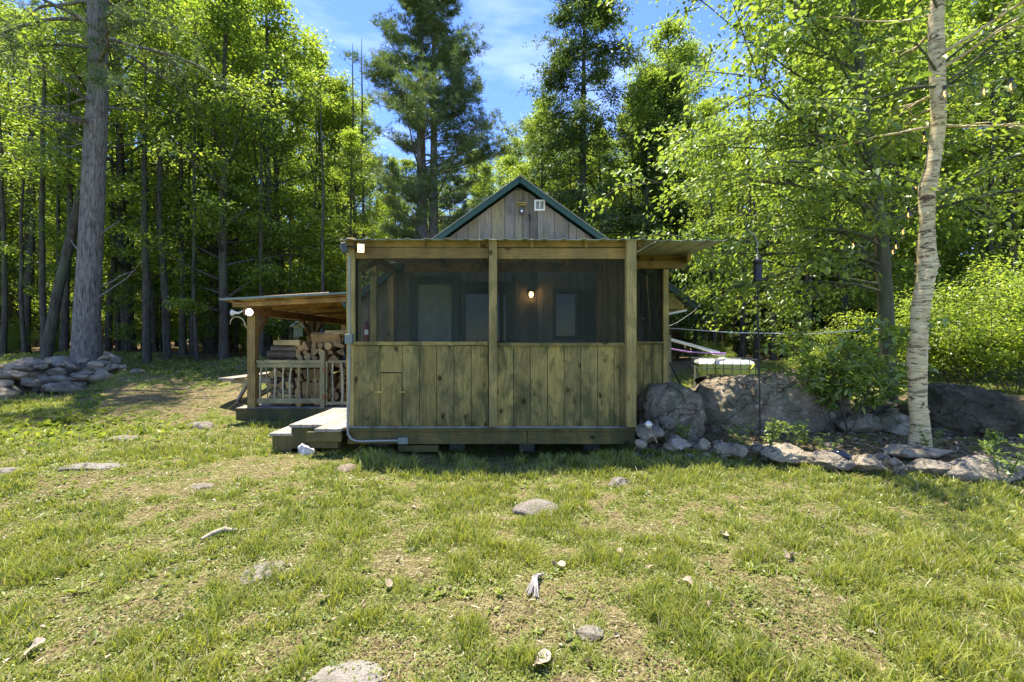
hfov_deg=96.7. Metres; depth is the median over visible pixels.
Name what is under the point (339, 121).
maple tree
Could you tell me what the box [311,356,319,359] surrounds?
firewood log
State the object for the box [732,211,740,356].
bare trunk
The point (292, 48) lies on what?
forest tree
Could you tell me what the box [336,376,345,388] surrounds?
firewood log
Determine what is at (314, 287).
bare trunk
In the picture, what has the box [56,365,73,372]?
fieldstone
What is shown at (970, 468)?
edging stone
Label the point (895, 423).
rock
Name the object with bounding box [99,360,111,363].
fieldstone
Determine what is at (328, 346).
firewood log
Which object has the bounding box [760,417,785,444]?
bed plant
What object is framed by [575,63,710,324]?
forest tree
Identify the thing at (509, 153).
forest tree
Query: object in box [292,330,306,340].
shrub
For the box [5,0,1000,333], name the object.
sky
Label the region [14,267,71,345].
sapling
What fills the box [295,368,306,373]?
firewood log
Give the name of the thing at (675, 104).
hemlock tree
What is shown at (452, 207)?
forest tree
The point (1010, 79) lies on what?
string lights
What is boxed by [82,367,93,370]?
fieldstone
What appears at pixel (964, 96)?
forest tree
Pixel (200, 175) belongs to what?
forest tree
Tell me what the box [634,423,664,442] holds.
edging stone
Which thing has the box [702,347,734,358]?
shrub
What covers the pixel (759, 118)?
forest tree
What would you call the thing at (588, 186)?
forest tree
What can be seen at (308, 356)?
firewood log
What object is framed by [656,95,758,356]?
forest tree
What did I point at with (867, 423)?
rock
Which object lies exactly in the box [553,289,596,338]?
window
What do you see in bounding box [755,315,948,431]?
sapling bush
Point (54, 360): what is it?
fieldstone
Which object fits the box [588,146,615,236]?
forest tree
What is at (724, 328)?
bare trunk
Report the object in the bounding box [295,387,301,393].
firewood log
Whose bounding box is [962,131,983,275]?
bare trunk
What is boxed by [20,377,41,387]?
fieldstone
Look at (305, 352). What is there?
firewood log
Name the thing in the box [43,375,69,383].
fieldstone
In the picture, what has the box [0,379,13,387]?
fieldstone
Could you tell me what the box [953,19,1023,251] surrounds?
forest tree
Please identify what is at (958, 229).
sapling
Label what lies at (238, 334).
sapling
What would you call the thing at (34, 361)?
fieldstone
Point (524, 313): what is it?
cabin
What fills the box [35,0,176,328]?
forest tree
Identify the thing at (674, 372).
leaning pole
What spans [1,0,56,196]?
forest tree
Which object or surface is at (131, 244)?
bare trunk
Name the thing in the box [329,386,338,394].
firewood log
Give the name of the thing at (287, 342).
firewood log
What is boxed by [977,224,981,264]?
bare trunk
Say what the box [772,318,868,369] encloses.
shrub
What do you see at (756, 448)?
edging stone
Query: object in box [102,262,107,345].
bare trunk
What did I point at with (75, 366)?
fieldstone
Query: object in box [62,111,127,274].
bare trunk
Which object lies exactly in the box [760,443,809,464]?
edging stone
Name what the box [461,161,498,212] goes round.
forest tree
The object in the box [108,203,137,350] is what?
bare trunk
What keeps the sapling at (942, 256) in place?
on the ground at (198, 391)
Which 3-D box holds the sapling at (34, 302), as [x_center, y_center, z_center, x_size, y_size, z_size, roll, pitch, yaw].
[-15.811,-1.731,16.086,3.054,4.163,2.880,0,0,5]
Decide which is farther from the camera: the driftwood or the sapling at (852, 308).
the sapling at (852, 308)
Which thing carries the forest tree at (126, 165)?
on the ground at (198, 391)
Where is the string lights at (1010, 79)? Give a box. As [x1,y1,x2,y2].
[853,77,1012,252]
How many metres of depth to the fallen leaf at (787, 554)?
2.93 m
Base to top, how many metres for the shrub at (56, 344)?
0.793 m
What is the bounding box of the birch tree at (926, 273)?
[772,0,1023,446]
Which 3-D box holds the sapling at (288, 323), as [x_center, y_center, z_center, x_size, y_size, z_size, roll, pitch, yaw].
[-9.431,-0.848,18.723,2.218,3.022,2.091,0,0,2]
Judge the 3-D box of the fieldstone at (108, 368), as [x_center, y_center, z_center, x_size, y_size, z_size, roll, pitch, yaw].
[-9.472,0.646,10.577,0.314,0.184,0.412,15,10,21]
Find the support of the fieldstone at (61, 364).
on the fieldstone at (68, 368)
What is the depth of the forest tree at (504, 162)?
22.57 m
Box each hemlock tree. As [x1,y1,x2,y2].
[498,0,684,288]
[601,59,734,362]
[624,117,692,353]
[698,167,779,352]
[712,127,856,359]
[717,173,853,357]
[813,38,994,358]
[972,38,1023,269]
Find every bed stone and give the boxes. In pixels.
[713,440,723,444]
[823,442,834,447]
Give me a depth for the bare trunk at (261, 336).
13.99 m
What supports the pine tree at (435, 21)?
on the ground at (198, 391)
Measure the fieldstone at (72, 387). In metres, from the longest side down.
0.539 x 0.479 x 0.319 m
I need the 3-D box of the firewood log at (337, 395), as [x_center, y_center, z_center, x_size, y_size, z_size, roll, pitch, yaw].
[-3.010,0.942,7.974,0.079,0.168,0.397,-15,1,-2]
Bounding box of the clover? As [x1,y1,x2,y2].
[0,397,1023,681]
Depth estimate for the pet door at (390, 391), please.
5.45 m
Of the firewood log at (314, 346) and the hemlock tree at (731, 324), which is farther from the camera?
the hemlock tree at (731, 324)
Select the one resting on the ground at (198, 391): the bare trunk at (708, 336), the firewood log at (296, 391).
the bare trunk at (708, 336)
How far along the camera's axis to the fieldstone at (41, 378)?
9.43 m
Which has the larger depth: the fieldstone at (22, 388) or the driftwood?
the fieldstone at (22, 388)
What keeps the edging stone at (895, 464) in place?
on the ground at (198, 391)
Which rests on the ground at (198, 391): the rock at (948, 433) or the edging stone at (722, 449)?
the rock at (948, 433)
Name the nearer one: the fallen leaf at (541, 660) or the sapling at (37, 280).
the fallen leaf at (541, 660)
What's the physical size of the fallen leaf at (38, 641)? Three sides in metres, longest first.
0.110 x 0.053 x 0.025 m
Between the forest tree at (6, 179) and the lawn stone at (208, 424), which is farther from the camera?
the forest tree at (6, 179)
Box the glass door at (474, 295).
[461,282,509,400]
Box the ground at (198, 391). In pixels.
[0,341,1023,681]
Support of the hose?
attached to the cabin
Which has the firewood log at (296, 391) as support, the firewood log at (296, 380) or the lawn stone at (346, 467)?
the firewood log at (296, 380)
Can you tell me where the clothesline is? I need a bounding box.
[669,328,878,333]
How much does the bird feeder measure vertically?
0.605 m
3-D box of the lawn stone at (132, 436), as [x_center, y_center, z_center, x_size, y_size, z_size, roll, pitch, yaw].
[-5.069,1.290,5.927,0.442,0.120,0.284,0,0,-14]
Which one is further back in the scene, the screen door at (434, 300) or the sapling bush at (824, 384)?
the screen door at (434, 300)
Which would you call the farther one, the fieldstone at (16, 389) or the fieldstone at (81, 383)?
the fieldstone at (81, 383)
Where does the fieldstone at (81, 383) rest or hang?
on the ground at (198, 391)
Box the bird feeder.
[290,321,311,336]
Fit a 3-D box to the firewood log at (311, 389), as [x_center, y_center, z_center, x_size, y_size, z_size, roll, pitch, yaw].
[-3.380,0.802,7.804,0.402,0.211,0.077,0,6,0]
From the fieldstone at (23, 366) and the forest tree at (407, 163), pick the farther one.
the forest tree at (407, 163)
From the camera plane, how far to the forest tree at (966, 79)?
37.71 m
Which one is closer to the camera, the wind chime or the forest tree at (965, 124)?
the wind chime
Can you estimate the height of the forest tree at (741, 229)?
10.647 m
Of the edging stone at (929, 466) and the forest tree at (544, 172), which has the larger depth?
the forest tree at (544, 172)
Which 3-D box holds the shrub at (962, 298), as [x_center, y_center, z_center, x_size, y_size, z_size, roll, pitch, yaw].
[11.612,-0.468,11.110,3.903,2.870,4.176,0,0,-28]
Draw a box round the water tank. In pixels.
[691,357,758,387]
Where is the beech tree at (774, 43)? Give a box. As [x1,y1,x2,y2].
[572,0,1023,403]
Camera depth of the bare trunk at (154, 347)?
14.28 m
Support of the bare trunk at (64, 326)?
on the ground at (198, 391)
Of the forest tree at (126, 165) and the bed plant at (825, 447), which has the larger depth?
the forest tree at (126, 165)
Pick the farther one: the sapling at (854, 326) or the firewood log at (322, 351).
the sapling at (854, 326)
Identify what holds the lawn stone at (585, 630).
on the ground at (198, 391)
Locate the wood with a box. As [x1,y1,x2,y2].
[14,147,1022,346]
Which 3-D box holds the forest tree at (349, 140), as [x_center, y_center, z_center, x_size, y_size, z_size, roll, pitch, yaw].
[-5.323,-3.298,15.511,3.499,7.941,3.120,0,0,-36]
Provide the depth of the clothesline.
7.13 m
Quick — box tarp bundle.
[340,337,345,363]
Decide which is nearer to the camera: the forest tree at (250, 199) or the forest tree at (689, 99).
the forest tree at (250, 199)
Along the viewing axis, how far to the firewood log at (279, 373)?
7.80 m
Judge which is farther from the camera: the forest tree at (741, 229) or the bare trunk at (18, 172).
the forest tree at (741, 229)
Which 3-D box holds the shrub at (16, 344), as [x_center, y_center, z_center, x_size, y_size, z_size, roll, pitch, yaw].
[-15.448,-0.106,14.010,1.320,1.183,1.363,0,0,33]
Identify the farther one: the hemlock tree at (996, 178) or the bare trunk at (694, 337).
the hemlock tree at (996, 178)
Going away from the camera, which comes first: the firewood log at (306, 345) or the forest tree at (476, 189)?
the firewood log at (306, 345)
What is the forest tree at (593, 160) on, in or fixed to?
on the ground at (198, 391)
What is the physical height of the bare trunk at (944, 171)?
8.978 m
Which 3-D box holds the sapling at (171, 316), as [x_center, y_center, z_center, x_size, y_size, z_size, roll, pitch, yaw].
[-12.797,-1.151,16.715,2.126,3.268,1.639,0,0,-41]
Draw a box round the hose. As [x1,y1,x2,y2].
[671,348,725,353]
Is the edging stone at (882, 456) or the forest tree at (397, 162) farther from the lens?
the forest tree at (397, 162)
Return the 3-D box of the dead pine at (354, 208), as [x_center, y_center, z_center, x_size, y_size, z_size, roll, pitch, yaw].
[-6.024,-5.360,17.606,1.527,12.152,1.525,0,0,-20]
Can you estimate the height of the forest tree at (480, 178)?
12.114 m
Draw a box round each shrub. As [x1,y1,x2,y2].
[0,318,19,352]
[0,319,37,354]
[8,330,38,352]
[27,330,70,351]
[235,341,246,354]
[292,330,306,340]
[693,339,733,358]
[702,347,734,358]
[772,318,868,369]
[824,291,993,381]
[855,266,1022,371]
[873,268,1023,378]
[894,290,1023,386]
[900,251,1023,393]
[945,232,1023,356]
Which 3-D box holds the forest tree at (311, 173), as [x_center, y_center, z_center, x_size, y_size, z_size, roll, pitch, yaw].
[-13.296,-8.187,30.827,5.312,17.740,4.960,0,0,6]
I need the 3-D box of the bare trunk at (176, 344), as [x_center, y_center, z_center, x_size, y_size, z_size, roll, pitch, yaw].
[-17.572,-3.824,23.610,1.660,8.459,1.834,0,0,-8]
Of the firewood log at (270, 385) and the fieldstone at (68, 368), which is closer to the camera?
the firewood log at (270, 385)
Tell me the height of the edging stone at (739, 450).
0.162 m
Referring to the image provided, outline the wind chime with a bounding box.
[294,308,298,339]
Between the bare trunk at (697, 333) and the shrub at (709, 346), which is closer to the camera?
the shrub at (709, 346)
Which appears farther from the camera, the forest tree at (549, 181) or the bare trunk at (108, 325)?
the forest tree at (549, 181)
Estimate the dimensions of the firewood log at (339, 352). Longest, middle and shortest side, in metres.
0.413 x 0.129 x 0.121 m
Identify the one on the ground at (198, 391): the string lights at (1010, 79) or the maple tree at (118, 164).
the maple tree at (118, 164)
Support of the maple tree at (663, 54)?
on the ground at (198, 391)
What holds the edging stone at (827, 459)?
on the ground at (198, 391)
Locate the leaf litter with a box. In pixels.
[2,350,1023,465]
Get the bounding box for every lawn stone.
[0,467,17,474]
[55,462,128,470]
[103,435,137,440]
[188,421,213,428]
[190,483,213,488]
[239,560,286,584]
[308,659,382,681]
[338,463,355,472]
[512,498,557,516]
[574,625,604,641]
[608,476,631,486]
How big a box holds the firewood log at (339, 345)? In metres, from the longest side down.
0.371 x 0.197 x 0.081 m
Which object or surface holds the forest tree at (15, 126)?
on the ground at (198, 391)
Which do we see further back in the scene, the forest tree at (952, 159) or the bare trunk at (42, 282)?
the forest tree at (952, 159)
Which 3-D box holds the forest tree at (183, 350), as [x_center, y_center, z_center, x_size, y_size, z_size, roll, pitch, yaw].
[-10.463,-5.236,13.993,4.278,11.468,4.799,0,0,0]
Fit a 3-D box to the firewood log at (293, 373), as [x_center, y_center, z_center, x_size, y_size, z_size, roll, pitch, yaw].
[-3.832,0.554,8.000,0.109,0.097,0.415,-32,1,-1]
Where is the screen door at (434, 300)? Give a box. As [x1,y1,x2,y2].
[410,276,458,345]
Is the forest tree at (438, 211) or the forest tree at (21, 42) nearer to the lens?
the forest tree at (21, 42)
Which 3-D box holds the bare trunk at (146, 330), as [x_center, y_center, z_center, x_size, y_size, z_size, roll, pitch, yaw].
[-10.268,-3.898,13.021,1.660,9.134,1.834,0,0,-13]
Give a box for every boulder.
[635,381,705,442]
[692,369,851,434]
[695,374,735,383]
[897,382,1016,436]
[990,390,1023,436]
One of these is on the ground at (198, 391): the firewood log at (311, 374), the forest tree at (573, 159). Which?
the forest tree at (573, 159)
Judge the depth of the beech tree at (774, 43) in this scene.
6.86 m
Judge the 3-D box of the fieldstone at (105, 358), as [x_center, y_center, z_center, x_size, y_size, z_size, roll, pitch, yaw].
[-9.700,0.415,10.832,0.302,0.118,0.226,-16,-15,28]
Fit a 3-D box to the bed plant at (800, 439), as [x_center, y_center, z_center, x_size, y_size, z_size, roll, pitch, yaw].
[3.393,1.121,5.446,0.328,0.399,0.267,0,0,-6]
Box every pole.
[669,361,680,383]
[749,231,763,440]
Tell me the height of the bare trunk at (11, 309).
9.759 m
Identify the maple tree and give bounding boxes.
[0,0,210,359]
[0,0,257,350]
[78,0,304,352]
[120,0,376,355]
[203,22,356,350]
[241,45,383,331]
[257,67,393,349]
[304,102,402,291]
[604,8,744,357]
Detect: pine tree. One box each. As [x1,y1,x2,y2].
[0,0,262,373]
[337,0,525,238]
[355,0,503,238]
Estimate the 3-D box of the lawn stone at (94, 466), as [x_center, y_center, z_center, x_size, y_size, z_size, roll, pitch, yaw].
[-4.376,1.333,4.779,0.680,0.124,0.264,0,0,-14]
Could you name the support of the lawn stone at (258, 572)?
on the ground at (198, 391)
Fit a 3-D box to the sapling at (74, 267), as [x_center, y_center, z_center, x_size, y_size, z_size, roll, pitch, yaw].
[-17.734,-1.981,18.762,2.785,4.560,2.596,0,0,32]
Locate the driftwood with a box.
[525,573,543,597]
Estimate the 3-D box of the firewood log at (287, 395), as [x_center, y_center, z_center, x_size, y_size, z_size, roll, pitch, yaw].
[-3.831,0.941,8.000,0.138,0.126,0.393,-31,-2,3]
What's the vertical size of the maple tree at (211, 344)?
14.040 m
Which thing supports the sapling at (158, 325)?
on the ground at (198, 391)
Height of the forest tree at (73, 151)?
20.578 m
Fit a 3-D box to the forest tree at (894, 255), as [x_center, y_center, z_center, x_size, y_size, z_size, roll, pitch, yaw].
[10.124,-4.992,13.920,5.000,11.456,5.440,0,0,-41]
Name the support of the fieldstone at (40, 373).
on the fieldstone at (16, 382)
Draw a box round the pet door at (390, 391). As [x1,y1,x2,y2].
[375,373,405,426]
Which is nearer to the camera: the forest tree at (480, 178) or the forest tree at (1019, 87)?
the forest tree at (1019, 87)
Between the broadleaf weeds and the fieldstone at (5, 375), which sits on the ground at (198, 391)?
the broadleaf weeds
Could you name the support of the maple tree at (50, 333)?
on the ground at (198, 391)
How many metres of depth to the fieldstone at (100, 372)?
10.33 m
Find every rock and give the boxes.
[298,443,315,455]
[833,411,882,432]
[852,400,897,415]
[876,413,909,434]
[884,408,899,412]
[931,427,954,438]
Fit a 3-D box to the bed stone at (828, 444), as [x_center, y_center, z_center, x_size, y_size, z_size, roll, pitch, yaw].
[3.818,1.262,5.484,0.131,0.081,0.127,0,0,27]
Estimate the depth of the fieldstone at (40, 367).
9.54 m
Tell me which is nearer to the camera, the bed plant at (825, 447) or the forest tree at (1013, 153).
the bed plant at (825, 447)
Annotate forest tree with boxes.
[0,0,52,242]
[0,4,79,266]
[0,9,108,306]
[0,29,73,310]
[0,57,117,351]
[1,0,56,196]
[1,9,37,259]
[2,39,172,300]
[4,0,153,278]
[6,6,64,340]
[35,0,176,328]
[36,53,129,274]
[53,0,249,354]
[80,0,340,359]
[85,0,305,351]
[107,7,191,345]
[121,57,153,196]
[129,37,177,219]
[149,44,249,224]
[152,21,313,348]
[161,0,289,268]
[169,1,284,351]
[227,14,276,348]
[238,39,361,350]
[271,90,344,251]
[281,96,387,292]
[284,70,385,249]
[296,123,387,279]
[305,126,392,326]
[347,152,386,277]
[360,154,415,276]
[365,185,412,276]
[366,177,410,275]
[374,157,427,275]
[411,173,451,235]
[428,172,466,228]
[444,149,493,226]
[456,160,504,208]
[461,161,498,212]
[465,151,490,202]
[485,146,529,195]
[488,135,531,190]
[489,94,594,198]
[491,155,525,193]
[502,106,582,207]
[526,126,571,183]
[531,138,569,205]
[550,124,595,225]
[551,144,604,210]
[562,148,613,237]
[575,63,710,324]
[576,129,641,238]
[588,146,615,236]
[595,114,657,238]
[606,78,658,237]
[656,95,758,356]
[666,46,699,282]
[674,33,731,338]
[675,136,753,358]
[683,123,767,352]
[698,95,728,235]
[698,127,768,309]
[709,146,765,356]
[713,155,761,356]
[732,42,901,359]
[736,22,886,317]
[754,0,1021,357]
[756,0,962,361]
[825,0,994,289]
[828,0,988,358]
[828,0,1000,358]
[833,3,994,239]
[843,1,1023,229]
[858,0,985,352]
[884,0,1023,358]
[910,0,1023,299]
[926,0,1001,272]
[927,0,998,225]
[951,4,1023,282]
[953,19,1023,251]
[966,98,1023,265]
[968,0,1023,253]
[982,5,1023,271]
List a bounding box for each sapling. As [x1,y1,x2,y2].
[0,197,74,330]
[0,240,37,326]
[14,237,53,321]
[14,238,109,348]
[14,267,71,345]
[14,270,59,344]
[35,277,73,333]
[47,239,107,331]
[101,233,157,339]
[101,281,141,336]
[102,270,160,351]
[103,232,186,350]
[105,237,200,349]
[134,268,199,350]
[140,247,234,339]
[169,245,233,333]
[198,275,246,336]
[218,304,246,343]
[229,285,276,341]
[232,189,333,350]
[232,307,246,349]
[234,266,286,346]
[238,273,257,344]
[255,249,306,338]
[272,287,297,345]
[303,248,363,329]
[318,278,343,329]
[799,265,876,343]
[815,255,877,349]
[828,268,871,338]
[870,193,997,340]
[892,213,977,293]
[954,249,1003,327]
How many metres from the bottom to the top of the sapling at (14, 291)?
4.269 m
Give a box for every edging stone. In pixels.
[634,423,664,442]
[634,439,647,448]
[658,416,677,430]
[663,434,691,450]
[697,438,710,449]
[713,442,732,457]
[730,443,748,457]
[750,443,763,454]
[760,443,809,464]
[808,449,856,471]
[851,454,889,472]
[873,452,890,459]
[880,444,953,458]
[886,457,907,475]
[906,458,953,475]
[940,455,1023,483]
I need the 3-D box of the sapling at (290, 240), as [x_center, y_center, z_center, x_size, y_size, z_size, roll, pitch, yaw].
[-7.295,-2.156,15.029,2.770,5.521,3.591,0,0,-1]
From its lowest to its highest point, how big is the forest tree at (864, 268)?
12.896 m
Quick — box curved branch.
[200,527,237,540]
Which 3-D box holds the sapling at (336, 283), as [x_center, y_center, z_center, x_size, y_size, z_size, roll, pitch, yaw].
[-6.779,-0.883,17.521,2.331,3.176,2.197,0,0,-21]
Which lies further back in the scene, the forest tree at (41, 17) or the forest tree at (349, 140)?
the forest tree at (41, 17)
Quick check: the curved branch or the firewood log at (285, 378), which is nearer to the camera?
the curved branch
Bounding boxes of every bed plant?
[673,418,692,440]
[726,420,755,447]
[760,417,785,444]
[780,419,815,447]
[813,431,843,450]
[914,424,946,447]
[978,429,1023,477]
[979,428,1003,452]
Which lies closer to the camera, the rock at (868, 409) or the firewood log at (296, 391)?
the rock at (868, 409)
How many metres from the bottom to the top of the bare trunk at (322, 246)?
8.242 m
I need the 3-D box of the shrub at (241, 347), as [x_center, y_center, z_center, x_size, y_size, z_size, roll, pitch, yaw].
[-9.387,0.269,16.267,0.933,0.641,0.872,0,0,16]
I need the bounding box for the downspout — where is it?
[671,338,725,355]
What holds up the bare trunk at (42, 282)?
on the ground at (198, 391)
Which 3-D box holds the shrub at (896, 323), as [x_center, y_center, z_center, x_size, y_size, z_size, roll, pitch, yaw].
[9.115,0.008,10.583,3.052,2.098,2.852,0,0,31]
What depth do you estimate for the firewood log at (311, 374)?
7.77 m
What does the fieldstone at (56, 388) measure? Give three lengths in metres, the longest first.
0.654 x 0.534 x 0.258 m
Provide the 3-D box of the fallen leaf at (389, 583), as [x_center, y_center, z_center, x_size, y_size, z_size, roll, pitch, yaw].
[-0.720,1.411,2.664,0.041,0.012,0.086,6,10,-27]
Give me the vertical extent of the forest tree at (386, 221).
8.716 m
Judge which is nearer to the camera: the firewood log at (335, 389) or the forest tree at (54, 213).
the firewood log at (335, 389)
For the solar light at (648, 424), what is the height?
0.247 m
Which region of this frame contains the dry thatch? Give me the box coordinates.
[0,416,1023,681]
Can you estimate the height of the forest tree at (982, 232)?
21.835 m
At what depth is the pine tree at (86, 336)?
10.83 m
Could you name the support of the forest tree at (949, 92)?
on the ground at (198, 391)
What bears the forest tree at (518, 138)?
on the ground at (198, 391)
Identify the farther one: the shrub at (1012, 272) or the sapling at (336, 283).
the sapling at (336, 283)
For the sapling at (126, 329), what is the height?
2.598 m
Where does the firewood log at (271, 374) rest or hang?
on the firewood log at (285, 378)
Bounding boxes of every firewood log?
[266,381,280,389]
[267,350,296,358]
[268,370,273,378]
[270,345,296,350]
[270,368,295,369]
[270,377,295,380]
[270,388,295,392]
[273,340,304,344]
[276,391,286,397]
[277,369,293,376]
[277,381,285,389]
[284,392,294,397]
[285,371,296,376]
[285,381,296,387]
[295,344,303,350]
[295,354,305,359]
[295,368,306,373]
[295,378,306,387]
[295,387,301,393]
[296,348,303,354]
[297,374,306,380]
[302,341,311,349]
[302,382,319,393]
[303,350,310,354]
[304,353,312,359]
[306,368,319,380]
[310,332,342,344]
[311,341,318,350]
[311,349,318,355]
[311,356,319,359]
[317,343,324,348]
[318,348,332,355]
[324,330,345,336]
[324,342,339,349]
[328,349,339,353]
[328,354,340,359]
[329,367,339,372]
[329,372,340,381]
[329,377,339,389]
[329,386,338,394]
[333,342,345,348]
[334,390,340,400]
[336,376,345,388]
[337,349,344,355]
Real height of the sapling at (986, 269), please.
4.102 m
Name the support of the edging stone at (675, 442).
on the ground at (198, 391)
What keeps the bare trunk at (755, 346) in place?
on the ground at (198, 391)
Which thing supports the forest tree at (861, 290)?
on the ground at (198, 391)
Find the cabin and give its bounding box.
[219,175,728,452]
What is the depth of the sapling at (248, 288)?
14.64 m
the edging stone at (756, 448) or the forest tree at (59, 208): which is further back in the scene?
the forest tree at (59, 208)
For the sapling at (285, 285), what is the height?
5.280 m
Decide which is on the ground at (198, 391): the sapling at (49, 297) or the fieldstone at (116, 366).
the sapling at (49, 297)
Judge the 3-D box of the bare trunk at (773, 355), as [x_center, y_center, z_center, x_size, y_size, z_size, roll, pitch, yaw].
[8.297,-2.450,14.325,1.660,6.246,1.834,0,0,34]
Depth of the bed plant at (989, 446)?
4.29 m
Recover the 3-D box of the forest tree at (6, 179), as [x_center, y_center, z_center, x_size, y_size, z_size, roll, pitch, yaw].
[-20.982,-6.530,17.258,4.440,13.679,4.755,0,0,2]
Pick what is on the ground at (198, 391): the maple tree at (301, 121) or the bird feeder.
the maple tree at (301, 121)
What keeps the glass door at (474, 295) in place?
in the cabin
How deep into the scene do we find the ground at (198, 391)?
3.06 m
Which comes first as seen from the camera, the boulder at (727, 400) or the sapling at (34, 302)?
the boulder at (727, 400)
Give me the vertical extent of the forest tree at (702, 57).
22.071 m
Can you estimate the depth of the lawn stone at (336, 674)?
1.98 m
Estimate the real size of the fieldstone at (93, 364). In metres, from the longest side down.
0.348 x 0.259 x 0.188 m
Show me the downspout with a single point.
(691, 345)
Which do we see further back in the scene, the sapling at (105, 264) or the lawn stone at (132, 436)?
the sapling at (105, 264)
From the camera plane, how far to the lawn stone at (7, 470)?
4.54 m
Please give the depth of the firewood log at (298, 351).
7.83 m
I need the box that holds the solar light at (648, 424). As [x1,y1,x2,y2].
[645,421,657,442]
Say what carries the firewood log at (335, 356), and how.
on the firewood log
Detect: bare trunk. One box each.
[0,104,37,355]
[0,125,57,353]
[1,50,41,351]
[1,74,18,333]
[3,72,35,342]
[4,144,23,328]
[5,2,54,350]
[7,69,53,353]
[18,70,82,352]
[23,163,47,346]
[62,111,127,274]
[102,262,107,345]
[104,159,135,351]
[108,127,163,319]
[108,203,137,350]
[109,124,115,346]
[109,132,174,351]
[110,51,191,358]
[113,46,182,362]
[173,177,230,357]
[174,241,199,346]
[178,27,224,361]
[181,116,206,351]
[201,56,250,289]
[232,115,285,357]
[234,232,246,353]
[294,96,337,331]
[302,88,338,324]
[675,196,679,357]
[678,169,709,356]
[695,274,724,354]
[705,195,722,347]
[706,121,728,348]
[717,54,773,358]
[721,228,725,356]
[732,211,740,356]
[738,191,752,277]
[750,151,781,358]
[751,172,784,359]
[847,121,852,357]
[938,134,975,348]
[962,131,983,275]
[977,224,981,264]
[998,165,1023,275]
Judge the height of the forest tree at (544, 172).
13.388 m
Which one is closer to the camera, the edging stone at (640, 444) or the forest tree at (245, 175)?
the edging stone at (640, 444)
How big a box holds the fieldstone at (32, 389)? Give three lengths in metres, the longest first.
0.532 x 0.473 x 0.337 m
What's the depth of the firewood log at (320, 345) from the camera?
7.78 m
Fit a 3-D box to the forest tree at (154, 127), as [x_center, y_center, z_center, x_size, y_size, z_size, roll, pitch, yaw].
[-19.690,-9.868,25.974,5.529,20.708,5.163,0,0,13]
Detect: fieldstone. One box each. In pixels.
[0,362,16,371]
[0,370,13,379]
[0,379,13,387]
[0,387,17,399]
[8,386,23,394]
[10,357,51,370]
[10,370,37,380]
[11,362,33,371]
[14,375,39,387]
[15,386,26,391]
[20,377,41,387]
[27,384,44,393]
[34,364,48,370]
[36,371,47,375]
[37,376,50,383]
[39,383,69,393]
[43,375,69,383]
[44,355,69,368]
[46,368,67,376]
[54,381,85,393]
[56,362,66,366]
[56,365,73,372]
[65,362,80,370]
[66,377,76,381]
[72,375,90,380]
[72,380,86,386]
[76,370,94,374]
[78,358,89,362]
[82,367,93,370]
[87,361,105,368]
[88,373,113,382]
[94,365,114,371]
[94,370,108,374]
[95,352,122,372]
[98,356,110,360]
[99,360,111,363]
[106,364,119,370]
[119,364,127,368]
[130,368,144,373]
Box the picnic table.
[218,372,272,400]
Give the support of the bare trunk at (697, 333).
on the ground at (198, 391)
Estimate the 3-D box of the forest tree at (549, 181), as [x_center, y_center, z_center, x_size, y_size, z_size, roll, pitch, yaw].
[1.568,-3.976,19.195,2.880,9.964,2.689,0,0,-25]
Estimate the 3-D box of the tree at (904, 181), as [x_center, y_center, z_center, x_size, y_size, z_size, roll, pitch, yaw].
[15.351,-5.635,18.738,5.980,13.684,6.410,0,0,-34]
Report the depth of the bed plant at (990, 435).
5.05 m
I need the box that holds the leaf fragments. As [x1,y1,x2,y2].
[0,410,1021,681]
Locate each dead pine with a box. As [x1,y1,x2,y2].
[339,43,372,269]
[346,40,381,286]
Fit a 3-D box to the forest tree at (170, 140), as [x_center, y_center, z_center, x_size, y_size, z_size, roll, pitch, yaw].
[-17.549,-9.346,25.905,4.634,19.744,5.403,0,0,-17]
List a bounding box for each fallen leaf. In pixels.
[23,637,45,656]
[385,578,392,586]
[533,646,550,665]
[552,560,568,565]
[682,575,692,584]
[784,550,794,558]
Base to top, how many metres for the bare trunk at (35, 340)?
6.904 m
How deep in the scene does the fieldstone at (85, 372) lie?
10.19 m
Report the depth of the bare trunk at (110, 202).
17.85 m
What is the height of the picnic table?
0.766 m
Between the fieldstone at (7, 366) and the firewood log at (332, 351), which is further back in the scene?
the fieldstone at (7, 366)
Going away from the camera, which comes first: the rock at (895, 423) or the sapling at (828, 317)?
the rock at (895, 423)
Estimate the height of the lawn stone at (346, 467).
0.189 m
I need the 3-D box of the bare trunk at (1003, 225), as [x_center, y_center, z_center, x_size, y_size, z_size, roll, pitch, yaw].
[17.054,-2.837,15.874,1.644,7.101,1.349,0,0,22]
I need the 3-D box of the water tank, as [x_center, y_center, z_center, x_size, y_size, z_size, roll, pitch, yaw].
[4.748,0.947,10.249,1.378,1.145,1.179,0,0,9]
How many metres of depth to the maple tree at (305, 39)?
15.22 m
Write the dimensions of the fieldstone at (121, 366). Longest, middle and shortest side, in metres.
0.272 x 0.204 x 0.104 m
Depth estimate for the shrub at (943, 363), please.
9.02 m
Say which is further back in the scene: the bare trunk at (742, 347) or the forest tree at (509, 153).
the forest tree at (509, 153)
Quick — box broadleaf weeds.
[0,350,1023,681]
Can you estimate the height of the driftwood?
0.059 m
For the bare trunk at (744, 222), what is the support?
on the ground at (198, 391)
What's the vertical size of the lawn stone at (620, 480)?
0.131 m

